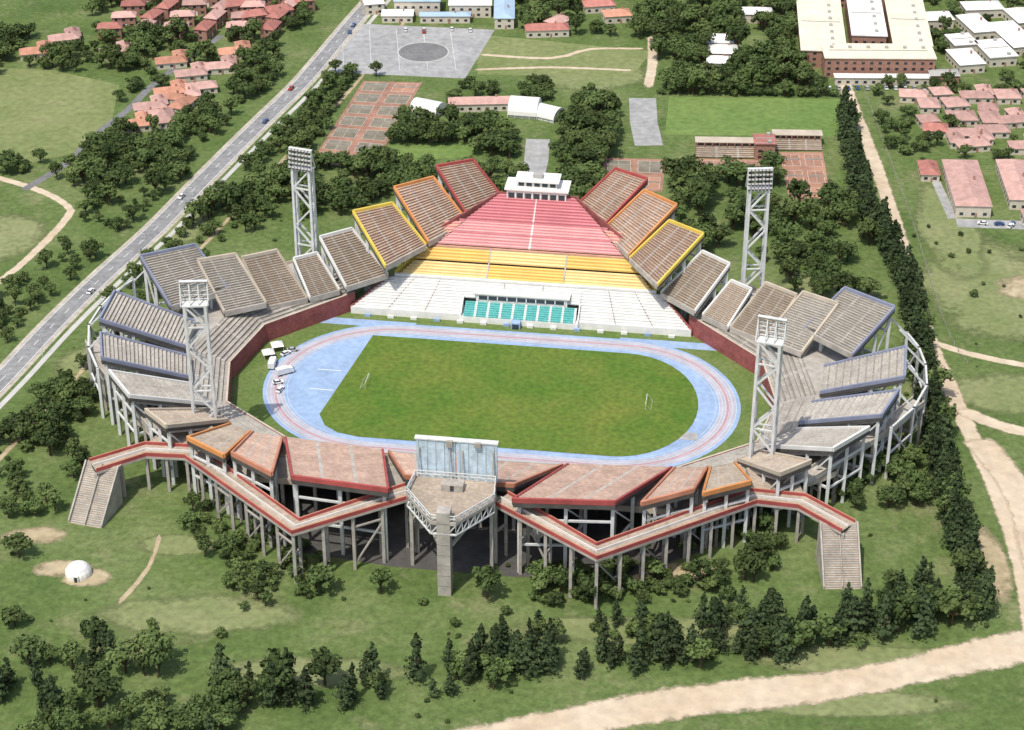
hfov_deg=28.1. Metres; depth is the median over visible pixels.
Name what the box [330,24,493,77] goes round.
car park
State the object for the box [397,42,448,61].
circle marking
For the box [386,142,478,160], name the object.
lawn
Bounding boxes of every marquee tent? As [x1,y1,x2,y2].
[410,97,445,118]
[507,95,541,119]
[537,103,562,123]
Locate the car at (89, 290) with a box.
[86,288,94,293]
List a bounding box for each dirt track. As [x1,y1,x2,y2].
[840,85,1023,630]
[929,341,1023,366]
[956,408,1023,435]
[964,439,1023,565]
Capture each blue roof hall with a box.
[381,9,413,22]
[393,0,440,15]
[419,11,470,22]
[448,0,491,17]
[494,0,514,28]
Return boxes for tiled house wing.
[36,40,52,45]
[64,26,81,37]
[116,40,131,45]
[135,111,149,117]
[138,106,159,115]
[149,94,168,105]
[165,90,183,104]
[169,79,186,86]
[171,49,188,63]
[184,85,200,99]
[190,61,208,75]
[220,54,236,62]
[234,40,250,47]
[945,131,964,148]
[969,130,989,140]
[974,83,994,94]
[979,128,994,144]
[1004,107,1023,114]
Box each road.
[0,4,366,392]
[21,35,223,190]
[456,630,1023,729]
[523,139,549,172]
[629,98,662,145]
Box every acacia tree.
[0,21,8,35]
[0,154,20,172]
[0,307,10,318]
[0,494,19,508]
[0,504,18,517]
[0,661,7,676]
[3,22,22,42]
[13,421,35,438]
[16,277,24,286]
[19,496,45,515]
[32,147,47,162]
[36,274,48,290]
[37,699,61,729]
[41,643,60,663]
[47,376,60,388]
[48,705,82,729]
[51,40,75,65]
[56,252,65,259]
[67,395,92,410]
[71,39,82,51]
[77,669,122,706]
[79,50,94,61]
[79,211,88,219]
[82,130,106,144]
[82,178,99,197]
[85,163,105,179]
[88,155,101,165]
[90,703,124,729]
[91,53,106,66]
[92,213,103,221]
[94,188,110,201]
[97,44,121,68]
[99,285,115,299]
[103,43,123,56]
[103,129,118,141]
[108,129,128,140]
[115,163,135,183]
[123,45,140,54]
[124,29,152,51]
[125,76,143,86]
[129,145,155,168]
[130,290,146,300]
[131,20,153,32]
[131,160,146,172]
[134,624,176,653]
[137,291,145,298]
[145,697,167,710]
[149,72,170,86]
[149,140,169,153]
[154,162,170,176]
[157,701,201,729]
[162,144,174,157]
[167,121,186,135]
[170,147,187,159]
[178,705,209,729]
[184,144,196,156]
[193,116,204,124]
[196,202,211,219]
[198,98,218,112]
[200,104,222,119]
[201,247,210,256]
[218,181,244,213]
[227,79,248,94]
[229,62,247,72]
[232,81,256,98]
[235,197,254,207]
[240,30,252,39]
[241,51,265,64]
[242,171,267,185]
[243,188,260,202]
[248,78,263,93]
[251,161,268,173]
[255,147,268,160]
[258,53,276,63]
[263,182,291,203]
[270,61,284,76]
[270,162,282,170]
[282,15,299,30]
[285,156,298,165]
[291,136,312,147]
[295,8,314,24]
[295,197,308,215]
[298,178,317,198]
[305,176,326,188]
[306,131,314,146]
[321,116,334,128]
[324,152,334,168]
[328,175,352,187]
[330,150,354,167]
[354,145,379,171]
[369,158,391,173]
[392,110,412,121]
[394,123,410,143]
[396,104,413,113]
[396,160,411,170]
[397,119,414,126]
[398,172,421,183]
[415,153,435,166]
[437,127,455,144]
[448,91,462,96]
[451,115,463,125]
[461,112,481,135]
[462,155,480,163]
[469,80,482,95]
[482,125,498,132]
[486,156,503,171]
[487,79,499,86]
[490,114,505,127]
[494,176,507,191]
[512,127,520,137]
[516,11,535,23]
[518,84,536,96]
[523,8,544,22]
[525,73,537,82]
[531,74,551,84]
[532,2,551,12]
[536,82,550,90]
[545,89,553,99]
[548,140,566,150]
[554,108,576,123]
[555,166,581,182]
[565,126,586,144]
[566,143,590,154]
[567,103,584,115]
[571,3,583,13]
[571,177,584,186]
[575,101,595,111]
[577,86,593,93]
[580,106,598,118]
[582,89,602,108]
[582,133,596,142]
[591,87,614,108]
[593,146,610,157]
[594,124,602,130]
[595,126,619,157]
[597,116,614,127]
[598,109,607,118]
[601,108,617,113]
[602,121,621,131]
[626,18,645,36]
[631,11,657,34]
[654,19,667,35]
[658,70,686,83]
[661,15,683,32]
[665,1,681,7]
[667,8,683,20]
[668,192,689,203]
[670,198,689,220]
[673,183,697,203]
[676,217,695,225]
[677,20,688,33]
[678,36,690,45]
[679,153,702,172]
[684,30,700,44]
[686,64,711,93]
[687,9,717,26]
[687,45,711,62]
[687,220,715,237]
[688,177,717,209]
[694,27,715,44]
[697,161,713,172]
[708,15,738,31]
[715,155,743,182]
[716,0,742,11]
[725,186,742,196]
[725,203,737,225]
[726,195,744,211]
[733,16,748,26]
[739,192,763,204]
[744,207,763,233]
[744,212,783,227]
[751,165,763,184]
[756,73,773,88]
[757,194,778,207]
[761,0,779,8]
[763,10,780,25]
[768,54,782,64]
[770,240,793,257]
[773,43,797,62]
[775,220,805,242]
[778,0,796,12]
[779,257,802,278]
[782,194,812,221]
[785,11,796,15]
[785,37,796,44]
[786,66,801,81]
[790,67,800,85]
[797,67,819,84]
[798,59,814,67]
[800,212,823,230]
[804,197,831,216]
[804,240,814,252]
[806,246,830,268]
[808,268,835,285]
[810,275,832,295]
[814,235,835,253]
[817,203,837,220]
[817,219,827,234]
[818,259,843,273]
[820,220,840,237]
[831,485,845,500]
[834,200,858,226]
[838,472,866,493]
[839,455,859,469]
[842,240,859,261]
[861,469,876,484]
[872,108,889,123]
[875,483,909,507]
[880,123,889,133]
[882,134,898,148]
[884,455,915,476]
[894,73,907,87]
[896,134,908,144]
[899,105,918,115]
[900,441,925,462]
[905,480,932,505]
[910,141,918,151]
[914,138,930,151]
[915,470,932,482]
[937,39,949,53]
[950,7,964,14]
[952,29,962,33]
[956,143,973,157]
[957,82,969,90]
[990,148,1004,158]
[996,83,1005,88]
[998,68,1014,80]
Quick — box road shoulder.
[0,2,369,397]
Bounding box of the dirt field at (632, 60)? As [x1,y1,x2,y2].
[477,36,647,76]
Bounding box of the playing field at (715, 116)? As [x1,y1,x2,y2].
[665,96,840,135]
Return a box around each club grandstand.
[695,136,753,157]
[772,129,822,150]
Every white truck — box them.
[267,356,276,368]
[275,365,293,376]
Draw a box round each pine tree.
[0,667,16,701]
[2,657,20,688]
[28,650,44,688]
[36,686,54,720]
[41,674,65,708]
[84,650,96,668]
[88,630,99,660]
[93,623,117,660]
[103,632,115,662]
[123,715,133,729]
[202,712,220,729]
[205,642,235,680]
[243,661,255,695]
[245,690,252,705]
[256,660,280,707]
[278,647,297,692]
[278,664,300,698]
[279,672,297,706]
[290,667,318,712]
[332,674,359,713]
[348,662,358,699]
[356,650,374,685]
[367,641,381,680]
[375,673,388,699]
[402,632,426,680]
[427,678,441,697]
[440,638,457,672]
[440,673,459,696]
[462,638,483,685]
[472,624,489,671]
[478,626,504,669]
[493,631,505,658]
[496,614,511,640]
[496,622,508,652]
[505,629,525,674]
[509,632,543,678]
[524,617,533,641]
[527,631,550,672]
[533,609,547,633]
[533,630,561,674]
[541,618,559,658]
[550,627,560,665]
[573,650,588,678]
[583,647,591,667]
[593,608,604,626]
[593,633,605,662]
[594,616,610,651]
[605,641,621,669]
[610,600,624,628]
[614,636,626,659]
[624,640,647,674]
[626,624,649,664]
[633,599,645,619]
[637,601,649,629]
[646,613,670,660]
[655,620,688,662]
[659,641,671,669]
[664,611,683,642]
[673,624,700,661]
[691,591,708,628]
[694,596,726,647]
[703,633,716,659]
[708,601,726,627]
[713,630,729,654]
[717,594,726,611]
[722,605,734,626]
[729,629,741,653]
[734,585,748,608]
[738,607,760,648]
[740,610,755,645]
[742,627,763,661]
[757,596,770,626]
[765,616,800,663]
[766,587,780,612]
[766,592,787,624]
[767,616,773,626]
[771,615,779,630]
[784,622,799,654]
[796,595,815,644]
[796,610,812,645]
[809,604,818,640]
[811,610,823,637]
[828,608,849,647]
[833,101,856,131]
[833,117,845,138]
[835,86,852,119]
[837,118,850,152]
[837,120,856,143]
[837,582,852,618]
[839,144,852,167]
[841,595,866,641]
[842,122,861,149]
[842,136,851,161]
[844,143,860,170]
[844,160,855,181]
[844,163,859,192]
[847,135,864,169]
[850,99,860,130]
[852,166,861,190]
[854,185,862,203]
[856,190,870,219]
[857,159,876,193]
[858,186,866,210]
[858,597,869,632]
[859,186,869,213]
[860,577,876,621]
[860,598,876,632]
[862,169,879,197]
[862,191,873,220]
[868,199,880,232]
[871,589,896,640]
[872,601,883,625]
[873,204,891,241]
[874,217,881,243]
[875,196,892,222]
[875,207,881,221]
[877,216,897,258]
[877,227,882,251]
[879,590,900,631]
[881,581,910,624]
[882,213,892,223]
[882,220,895,262]
[886,239,899,271]
[888,254,904,279]
[890,259,906,285]
[892,219,901,241]
[892,227,900,246]
[894,569,904,589]
[895,240,905,256]
[896,255,909,294]
[897,265,923,301]
[897,287,915,320]
[898,269,914,304]
[898,286,907,307]
[900,282,913,307]
[900,591,913,622]
[901,244,914,264]
[902,328,918,356]
[903,292,915,323]
[904,303,926,329]
[905,591,938,637]
[906,290,929,314]
[907,255,919,273]
[907,329,923,364]
[908,259,921,280]
[909,285,919,300]
[909,310,922,342]
[910,374,922,399]
[911,571,921,589]
[912,338,920,368]
[912,585,929,618]
[913,556,931,583]
[915,357,929,390]
[915,421,935,452]
[917,270,923,291]
[918,291,925,311]
[918,335,929,369]
[919,349,935,372]
[920,322,929,342]
[920,412,933,436]
[921,378,934,405]
[921,397,941,430]
[921,413,937,449]
[921,414,940,450]
[921,440,944,470]
[923,289,935,316]
[925,381,946,414]
[926,426,941,474]
[926,561,934,583]
[927,327,936,350]
[927,444,951,482]
[928,412,959,451]
[929,370,943,393]
[930,347,936,366]
[931,458,940,481]
[933,474,945,498]
[933,477,950,499]
[933,577,942,588]
[936,493,960,524]
[937,464,956,489]
[938,455,951,487]
[938,499,968,541]
[940,489,949,515]
[940,511,965,550]
[941,490,954,533]
[944,486,960,514]
[944,515,964,553]
[948,417,956,452]
[948,449,962,476]
[950,529,975,562]
[951,470,963,500]
[952,559,981,588]
[954,549,967,581]
[955,514,982,548]
[955,589,969,619]
[958,521,988,567]
[961,516,967,539]
[962,497,969,510]
[963,501,983,528]
[963,578,973,591]
[968,541,974,552]
[968,578,981,608]
[971,589,989,620]
[972,567,993,597]
[974,594,982,619]
[978,565,1000,617]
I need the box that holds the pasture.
[0,68,118,162]
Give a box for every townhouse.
[96,20,122,39]
[111,9,136,27]
[120,0,145,15]
[140,7,164,25]
[141,17,155,23]
[155,0,178,19]
[164,21,188,38]
[169,8,194,26]
[182,0,206,14]
[193,18,215,40]
[203,7,226,29]
[207,0,217,6]
[210,0,226,17]
[225,0,245,18]
[226,19,249,38]
[231,9,255,20]
[240,0,264,10]
[241,7,267,24]
[260,18,281,39]
[262,0,281,5]
[264,2,293,15]
[265,6,288,26]
[281,0,297,9]
[294,0,314,11]
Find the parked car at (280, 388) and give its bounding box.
[275,385,284,392]
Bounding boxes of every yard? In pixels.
[932,179,956,218]
[956,219,1023,228]
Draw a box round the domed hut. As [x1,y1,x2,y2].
[65,560,91,582]
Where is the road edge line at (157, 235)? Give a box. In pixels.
[0,17,364,391]
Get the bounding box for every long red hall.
[941,159,992,217]
[995,159,1023,209]
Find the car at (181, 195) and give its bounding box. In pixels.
[177,193,184,198]
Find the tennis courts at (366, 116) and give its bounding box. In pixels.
[312,76,421,165]
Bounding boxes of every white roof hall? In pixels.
[706,54,730,71]
[707,33,734,44]
[708,43,737,55]
[740,5,771,23]
[926,10,954,28]
[944,31,976,51]
[945,48,986,73]
[955,13,995,39]
[959,0,1004,17]
[974,38,1018,66]
[988,20,1023,55]
[1002,7,1023,29]
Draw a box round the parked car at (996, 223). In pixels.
[994,221,1004,225]
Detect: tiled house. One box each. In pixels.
[19,44,50,60]
[47,31,79,43]
[98,44,127,59]
[123,116,151,133]
[132,99,167,112]
[152,84,185,93]
[154,53,187,69]
[157,107,174,128]
[167,94,197,113]
[174,66,207,81]
[185,80,217,93]
[204,59,233,74]
[217,44,245,60]
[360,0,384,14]
[448,94,509,111]
[524,21,569,37]
[544,13,571,26]
[582,0,615,13]
[601,7,632,23]
[899,87,927,103]
[915,112,940,128]
[916,95,940,113]
[917,159,940,181]
[922,121,948,137]
[928,84,953,100]
[939,95,970,109]
[945,109,978,126]
[948,126,979,138]
[955,136,991,153]
[958,88,994,103]
[974,122,1010,138]
[977,101,998,110]
[977,108,999,123]
[993,87,1021,104]
[998,112,1023,128]
[1007,140,1023,154]
[1020,88,1023,98]
[1020,209,1023,225]
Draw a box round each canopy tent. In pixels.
[261,348,274,360]
[270,341,283,349]
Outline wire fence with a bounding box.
[862,83,967,363]
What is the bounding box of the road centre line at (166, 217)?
[0,15,358,380]
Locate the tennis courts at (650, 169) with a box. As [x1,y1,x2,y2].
[603,153,666,191]
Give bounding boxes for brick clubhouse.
[753,132,776,159]
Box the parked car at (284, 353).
[280,350,291,355]
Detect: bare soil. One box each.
[2,527,65,542]
[34,560,72,576]
[62,569,110,586]
[611,563,713,580]
[977,527,1012,599]
[998,276,1023,298]
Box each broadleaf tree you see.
[0,31,10,41]
[0,40,6,47]
[0,43,14,61]
[0,149,14,168]
[0,273,18,287]
[0,326,14,341]
[0,416,22,442]
[0,531,35,557]
[3,412,20,429]
[3,476,28,494]
[4,304,13,310]
[6,285,23,305]
[7,458,24,472]
[8,469,25,482]
[9,37,18,45]
[9,634,45,663]
[10,153,23,164]
[10,315,21,326]
[10,421,29,441]
[14,306,22,312]
[15,38,24,48]
[15,406,39,422]
[16,717,46,729]
[18,21,36,38]
[21,55,34,66]
[24,296,35,310]
[24,402,45,423]
[25,380,52,403]
[26,282,40,292]
[28,288,44,304]
[30,435,39,445]
[33,407,50,422]
[35,248,52,267]
[35,418,44,430]
[35,425,61,455]
[36,482,53,502]
[39,41,59,65]
[41,412,66,433]
[43,282,56,295]
[44,487,61,510]
[46,402,69,419]
[47,160,64,178]
[47,393,65,401]
[49,398,70,420]
[50,375,73,397]
[51,54,69,70]
[54,639,85,668]
[55,368,75,380]
[58,381,83,398]
[59,424,74,438]
[59,458,81,478]
[60,153,81,172]
[62,242,70,253]
[62,266,77,279]
[62,437,79,459]
[62,686,84,709]
[66,173,79,185]
[67,41,77,58]
[67,158,93,180]
[68,55,83,71]
[68,257,80,268]
[70,410,83,421]
[70,444,90,468]
[71,670,95,691]
[73,352,87,367]
[73,661,90,676]
[75,197,94,211]
[75,376,90,393]
[76,153,88,158]
[77,381,98,396]
[77,395,94,416]
[78,137,95,149]
[78,239,86,256]
[78,711,97,729]
[79,187,94,196]
[80,148,95,158]
[82,1,98,15]
[83,247,95,262]
[86,237,103,257]
[88,40,99,51]
[89,660,111,681]
[91,20,99,31]
[91,143,109,155]
[92,157,107,165]
[93,163,105,178]
[96,0,108,12]
[97,181,116,205]
[98,143,117,166]
[101,173,116,183]
[102,638,144,673]
[104,30,120,44]
[105,218,112,224]
[106,167,126,187]
[111,116,130,129]
[111,160,123,170]
[112,89,126,101]
[112,703,125,724]
[113,140,133,153]
[113,145,123,154]
[118,693,143,718]
[120,273,139,288]
[121,203,143,220]
[122,152,135,163]
[123,53,137,69]
[123,219,130,228]
[125,261,142,283]
[126,132,143,151]
[127,121,138,133]
[129,24,142,34]
[130,39,153,55]
[133,653,149,675]
[133,719,157,729]
[134,136,148,147]
[138,186,148,196]
[138,247,156,258]
[139,57,150,65]
[140,687,164,701]
[141,702,169,729]
[142,198,150,203]
[142,636,173,676]
[143,169,166,187]
[143,281,153,293]
[144,30,156,40]
[144,136,154,147]
[145,114,158,129]
[146,0,157,8]
[146,46,156,57]
[147,191,157,200]
[148,24,162,36]
[149,130,164,142]
[154,188,161,195]
[155,24,167,36]
[157,150,171,162]
[158,686,170,699]
[160,130,183,145]
[161,175,172,190]
[161,237,172,247]
[162,29,176,45]
[165,14,188,39]
[165,238,184,247]
[166,171,177,180]
[167,161,187,179]
[169,114,187,125]
[172,40,182,46]
[172,157,186,162]
[172,712,202,729]
[175,510,197,528]
[176,110,187,121]
[177,39,185,47]
[181,103,193,113]
[181,490,201,510]
[182,122,190,134]
[183,199,202,223]
[184,44,201,61]
[184,148,192,161]
[185,118,196,127]
[187,692,214,716]
[189,521,200,530]
[191,108,201,116]
[195,38,215,61]
[196,537,212,556]
[197,187,219,215]
[202,114,214,132]
[204,684,231,709]
[206,204,214,217]
[208,52,217,61]
[208,117,222,134]
[208,219,223,233]
[208,666,242,702]
[209,704,237,729]
[213,179,225,188]
[218,183,229,201]
[219,532,239,550]
[221,96,239,115]
[221,114,231,125]
[221,693,247,712]
[224,78,240,93]
[226,573,245,591]
[228,556,244,577]
[229,24,247,40]
[229,676,259,712]
[231,203,246,216]
[232,66,251,81]
[233,45,255,62]
[237,600,248,609]
[238,155,252,170]
[238,181,252,196]
[239,214,251,231]
[242,518,253,529]
[244,151,259,165]
[244,559,270,579]
[244,566,262,583]
[245,18,262,39]
[245,207,255,213]
[247,578,265,598]
[249,213,261,229]
[253,44,266,54]
[253,73,261,79]
[253,184,264,193]
[253,658,296,702]
[255,139,266,147]
[257,191,275,201]
[257,591,272,605]
[258,36,274,49]
[258,197,270,215]
[259,202,277,218]
[259,648,296,691]
[260,60,270,71]
[260,73,271,80]
[262,562,280,577]
[263,143,276,155]
[263,168,287,186]
[266,41,281,53]
[266,523,282,538]
[268,30,280,40]
[268,55,279,61]
[269,126,285,136]
[270,0,278,4]
[271,135,287,153]
[274,122,289,136]
[277,551,290,563]
[279,114,292,125]
[281,545,298,563]
[283,138,293,146]
[285,146,299,156]
[285,171,300,184]
[286,126,300,135]
[287,535,306,547]
[291,129,310,142]
[293,115,307,123]
[293,122,303,135]
[294,15,304,25]
[294,111,303,115]
[295,145,314,157]
[296,0,308,9]
[297,581,310,595]
[299,169,320,183]
[301,97,317,109]
[302,538,311,549]
[303,92,315,98]
[303,190,324,205]
[303,646,342,685]
[305,564,319,587]
[307,562,335,592]
[308,96,317,109]
[308,118,321,126]
[309,87,324,99]
[311,550,322,562]
[312,151,329,168]
[315,183,329,204]
[321,70,332,81]
[321,70,336,81]
[322,94,337,103]
[322,188,342,210]
[324,150,335,166]
[327,181,337,190]
[328,59,342,70]
[331,197,350,215]
[334,177,349,188]
[336,74,350,84]
[337,168,349,177]
[338,184,358,207]
[341,157,355,176]
[342,62,358,71]
[349,186,362,194]
[351,196,370,207]
[352,153,375,177]
[354,176,372,197]
[359,152,378,176]
[361,186,378,201]
[366,670,389,685]
[368,60,382,76]
[369,566,392,592]
[371,179,388,197]
[372,145,389,154]
[374,147,399,174]
[374,172,387,179]
[382,163,399,174]
[384,129,394,143]
[384,167,406,184]
[388,124,398,140]
[392,155,406,163]
[400,124,414,142]
[400,152,414,163]
[408,164,421,174]
[409,128,424,143]
[410,106,434,121]
[412,117,430,141]
[418,163,429,175]
[422,128,437,145]
[425,168,437,175]
[426,172,437,179]
[427,120,451,142]
[428,112,439,120]
[436,102,459,121]
[448,662,468,679]
[449,120,460,140]
[455,651,491,668]
[456,124,470,142]
[463,75,475,88]
[468,136,481,153]
[469,124,478,135]
[470,115,491,132]
[470,564,503,598]
[477,647,494,672]
[479,162,489,168]
[480,134,502,155]
[482,129,500,136]
[482,663,501,689]
[483,107,499,117]
[483,163,498,178]
[487,656,513,684]
[490,176,503,190]
[494,132,505,148]
[497,119,515,131]
[498,160,514,175]
[500,131,518,143]
[502,139,516,158]
[502,653,517,664]
[508,161,529,175]
[513,141,519,154]
[516,80,527,94]
[525,557,554,574]
[526,618,545,631]
[530,570,554,594]
[534,89,546,97]
[538,567,555,586]
[548,0,569,13]
[548,617,565,639]
[552,144,570,161]
[552,564,574,592]
[555,126,570,139]
[557,151,568,162]
[559,161,577,171]
[560,175,572,193]
[561,141,578,152]
[563,112,585,129]
[565,153,577,163]
[566,0,579,5]
[567,13,585,34]
[567,559,592,584]
[568,184,583,199]
[569,166,583,174]
[570,92,580,104]
[570,148,599,165]
[572,93,584,103]
[575,583,588,596]
[576,115,598,129]
[576,160,601,176]
[576,173,596,185]
[576,567,611,604]
[578,182,593,195]
[580,127,593,132]
[582,90,614,110]
[585,135,609,148]
[588,147,604,159]
[591,168,609,178]
[595,155,604,162]
[599,110,622,126]
[600,564,613,576]
[601,557,616,569]
[602,23,616,35]
[603,578,614,584]
[605,96,622,110]
[622,555,633,571]
[626,578,642,596]
[632,0,646,13]
[639,6,650,14]
[639,555,665,579]
[640,573,652,583]
[643,631,657,653]
[644,612,673,641]
[645,0,667,13]
[645,21,668,36]
[649,36,667,59]
[650,10,666,21]
[653,35,667,53]
[658,67,674,87]
[660,156,685,188]
[661,0,674,4]
[664,5,678,14]
[666,36,682,56]
[666,172,691,186]
[668,32,682,39]
[668,72,683,92]
[669,42,685,59]
[671,58,684,68]
[672,74,686,93]
[674,574,685,584]
[675,48,694,60]
[676,3,691,20]
[676,66,692,89]
[678,7,706,31]
[682,43,698,60]
[682,169,694,178]
[683,61,697,67]
[683,82,692,94]
[684,638,717,667]
[685,80,699,94]
[687,171,705,187]
[687,557,714,587]
[689,2,700,8]
[689,189,711,215]
[691,20,712,31]
[693,170,722,201]
[695,61,717,80]
[695,226,715,249]
[697,0,709,6]
[697,212,716,227]
[699,76,717,94]
[707,2,725,15]
[707,574,719,592]
[709,68,721,88]
[709,81,721,94]
[709,164,724,181]
[709,224,734,248]
[710,557,730,571]
[711,27,723,33]
[714,68,728,87]
[716,62,737,74]
[718,11,737,33]
[718,529,730,540]
[719,81,733,94]
[722,206,744,230]
[724,161,748,186]
[725,22,750,44]
[725,74,737,87]
[726,3,744,18]
[726,51,746,69]
[729,191,745,201]
[730,602,748,627]
[731,74,750,89]
[733,43,752,56]
[733,545,767,579]
[735,80,751,94]
[737,61,762,87]
[737,64,745,73]
[738,196,762,215]
[739,530,753,541]
[743,558,766,581]
[744,533,770,557]
[747,53,762,58]
[748,0,761,6]
[749,219,763,236]
[750,10,766,30]
[750,623,777,655]
[751,37,773,54]
[751,54,775,73]
[754,246,768,257]
[757,11,774,28]
[757,150,786,165]
[757,510,774,529]
[760,162,775,182]
[760,166,779,182]
[761,60,780,84]
[763,27,779,39]
[763,46,784,60]
[763,201,780,212]
[769,222,781,239]
[770,191,782,201]
[771,206,788,220]
[772,25,783,31]
[772,532,788,549]
[773,166,786,184]
[774,15,787,32]
[774,36,790,45]
[775,78,790,94]
[776,62,793,78]
[776,79,792,95]
[776,613,822,654]
[780,46,796,62]
[782,29,794,38]
[783,18,798,30]
[786,12,797,20]
[787,178,812,200]
[787,239,804,256]
[787,276,803,291]
[788,50,808,67]
[791,242,809,257]
[796,65,816,85]
[802,256,819,268]
[803,229,824,245]
[803,266,820,287]
[814,76,829,90]
[814,183,844,202]
[817,613,846,645]
[818,83,828,95]
[826,179,849,197]
[827,196,843,219]
[828,239,852,259]
[828,619,847,639]
[832,270,855,287]
[845,478,863,498]
[848,191,862,203]
[848,493,866,509]
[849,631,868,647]
[852,277,860,288]
[854,217,879,244]
[855,112,861,122]
[855,184,877,193]
[856,457,879,470]
[858,276,883,294]
[865,448,885,464]
[872,82,883,94]
[875,588,890,600]
[877,451,902,475]
[878,223,903,243]
[878,436,901,449]
[881,74,894,86]
[881,95,895,105]
[881,569,908,590]
[881,592,918,631]
[885,117,897,129]
[887,260,899,274]
[892,120,901,131]
[895,436,911,446]
[895,473,912,500]
[895,581,922,612]
[896,448,906,460]
[899,128,910,135]
[901,449,924,462]
[905,325,937,338]
[906,468,924,485]
[907,347,940,366]
[910,342,931,355]
[916,365,955,385]
[919,130,934,147]
[919,478,938,498]
[919,581,929,590]
[921,309,936,327]
[922,582,954,616]
[925,400,958,421]
[928,77,942,86]
[930,27,941,42]
[930,450,952,466]
[932,129,944,145]
[932,494,949,513]
[933,39,940,51]
[934,587,975,625]
[938,15,951,35]
[938,471,973,498]
[940,28,952,33]
[940,71,956,85]
[941,391,951,405]
[941,586,960,615]
[942,113,955,125]
[945,0,959,13]
[945,116,961,127]
[948,84,957,89]
[951,549,986,578]
[966,576,998,599]
[968,588,993,609]
[970,601,981,616]
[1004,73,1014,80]
[1005,147,1013,158]
[1008,79,1022,88]
[1009,134,1018,139]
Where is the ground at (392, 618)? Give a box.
[0,0,1023,729]
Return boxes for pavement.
[0,0,390,408]
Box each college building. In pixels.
[796,0,845,67]
[820,43,936,76]
[833,72,929,85]
[840,0,883,7]
[845,0,887,43]
[883,0,932,46]
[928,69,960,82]
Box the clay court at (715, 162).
[697,153,760,171]
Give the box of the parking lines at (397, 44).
[343,30,455,69]
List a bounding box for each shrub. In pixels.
[0,319,5,327]
[1,604,26,626]
[15,162,28,173]
[17,32,27,39]
[18,271,28,279]
[18,439,32,451]
[19,489,31,500]
[22,159,31,164]
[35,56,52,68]
[51,437,65,448]
[57,235,70,243]
[70,253,79,259]
[79,45,90,51]
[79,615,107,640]
[89,197,100,207]
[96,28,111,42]
[104,127,113,131]
[111,217,123,230]
[113,155,123,162]
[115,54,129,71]
[124,24,133,30]
[126,84,137,92]
[136,54,147,64]
[139,10,148,15]
[144,66,157,74]
[146,617,156,625]
[148,162,158,172]
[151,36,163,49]
[152,157,162,163]
[168,46,179,50]
[173,141,183,148]
[174,226,188,236]
[180,216,196,227]
[182,31,198,41]
[183,167,190,173]
[190,125,197,134]
[192,529,206,538]
[195,235,202,242]
[197,91,215,101]
[198,124,208,131]
[198,132,207,140]
[198,222,215,235]
[199,511,215,522]
[200,498,213,510]
[210,517,228,533]
[211,540,220,549]
[213,626,226,637]
[217,234,224,240]
[218,531,230,540]
[218,548,230,558]
[221,571,237,587]
[225,30,236,41]
[225,559,231,566]
[228,545,241,557]
[229,222,237,227]
[232,94,245,101]
[235,541,244,548]
[236,526,251,542]
[241,549,254,559]
[247,537,260,550]
[249,68,259,78]
[251,78,271,90]
[252,63,266,71]
[255,532,265,540]
[258,214,265,220]
[264,575,277,586]
[265,485,280,495]
[267,70,276,80]
[270,585,277,590]
[287,564,301,574]
[293,573,306,582]
[293,588,303,594]
[297,556,307,566]
[301,108,313,116]
[301,116,309,126]
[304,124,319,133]
[304,128,314,133]
[305,592,312,598]
[312,109,327,119]
[313,589,321,595]
[316,129,325,136]
[319,80,332,88]
[320,107,331,114]
[322,101,335,110]
[329,89,344,94]
[330,90,341,97]
[337,82,347,89]
[341,68,356,77]
[418,596,428,604]
[449,617,460,625]
[451,88,461,92]
[457,80,465,88]
[485,85,495,94]
[500,605,512,613]
[518,6,529,13]
[521,3,531,9]
[528,589,539,599]
[537,592,555,604]
[544,590,564,605]
[555,560,562,567]
[564,12,574,17]
[569,586,581,598]
[579,595,591,602]
[587,82,594,87]
[588,619,609,632]
[589,19,603,32]
[607,584,623,598]
[608,629,619,638]
[615,573,633,587]
[616,565,626,572]
[624,618,649,636]
[629,557,638,568]
[634,588,650,601]
[639,580,650,590]
[650,578,666,593]
[652,572,661,578]
[656,88,666,93]
[658,567,673,578]
[660,576,674,587]
[666,83,678,93]
[671,579,687,595]
[678,539,696,550]
[679,561,690,570]
[682,573,694,583]
[697,576,711,589]
[698,88,706,94]
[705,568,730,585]
[718,585,736,599]
[726,602,734,609]
[729,88,738,95]
[736,524,751,536]
[743,88,753,94]
[751,86,762,95]
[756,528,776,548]
[762,86,773,95]
[767,549,779,557]
[767,555,781,570]
[785,88,794,96]
[795,86,805,95]
[802,85,814,95]
[810,89,820,95]
[825,88,838,96]
[897,143,913,154]
[899,119,910,127]
[905,116,914,122]
[969,289,978,296]
[982,13,991,19]
[1006,2,1013,7]
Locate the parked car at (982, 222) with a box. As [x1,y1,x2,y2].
[977,220,987,224]
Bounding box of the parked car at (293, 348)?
[287,346,298,351]
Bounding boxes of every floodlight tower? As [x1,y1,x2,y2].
[178,279,217,418]
[288,146,318,255]
[741,167,773,297]
[748,314,786,457]
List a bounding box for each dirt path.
[0,23,404,460]
[0,176,74,283]
[119,535,160,603]
[475,66,630,70]
[481,47,643,58]
[644,36,657,86]
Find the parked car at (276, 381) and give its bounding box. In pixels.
[272,379,283,384]
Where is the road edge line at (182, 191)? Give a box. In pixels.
[0,6,359,369]
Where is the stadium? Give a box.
[68,158,928,608]
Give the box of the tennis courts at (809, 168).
[779,146,829,201]
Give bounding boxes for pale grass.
[0,215,44,260]
[56,348,120,381]
[98,595,300,634]
[139,534,212,555]
[163,201,207,242]
[230,656,405,687]
[508,617,765,644]
[544,68,644,89]
[756,645,931,673]
[761,692,958,716]
[778,273,841,298]
[915,185,986,278]
[918,237,1023,340]
[956,373,1023,413]

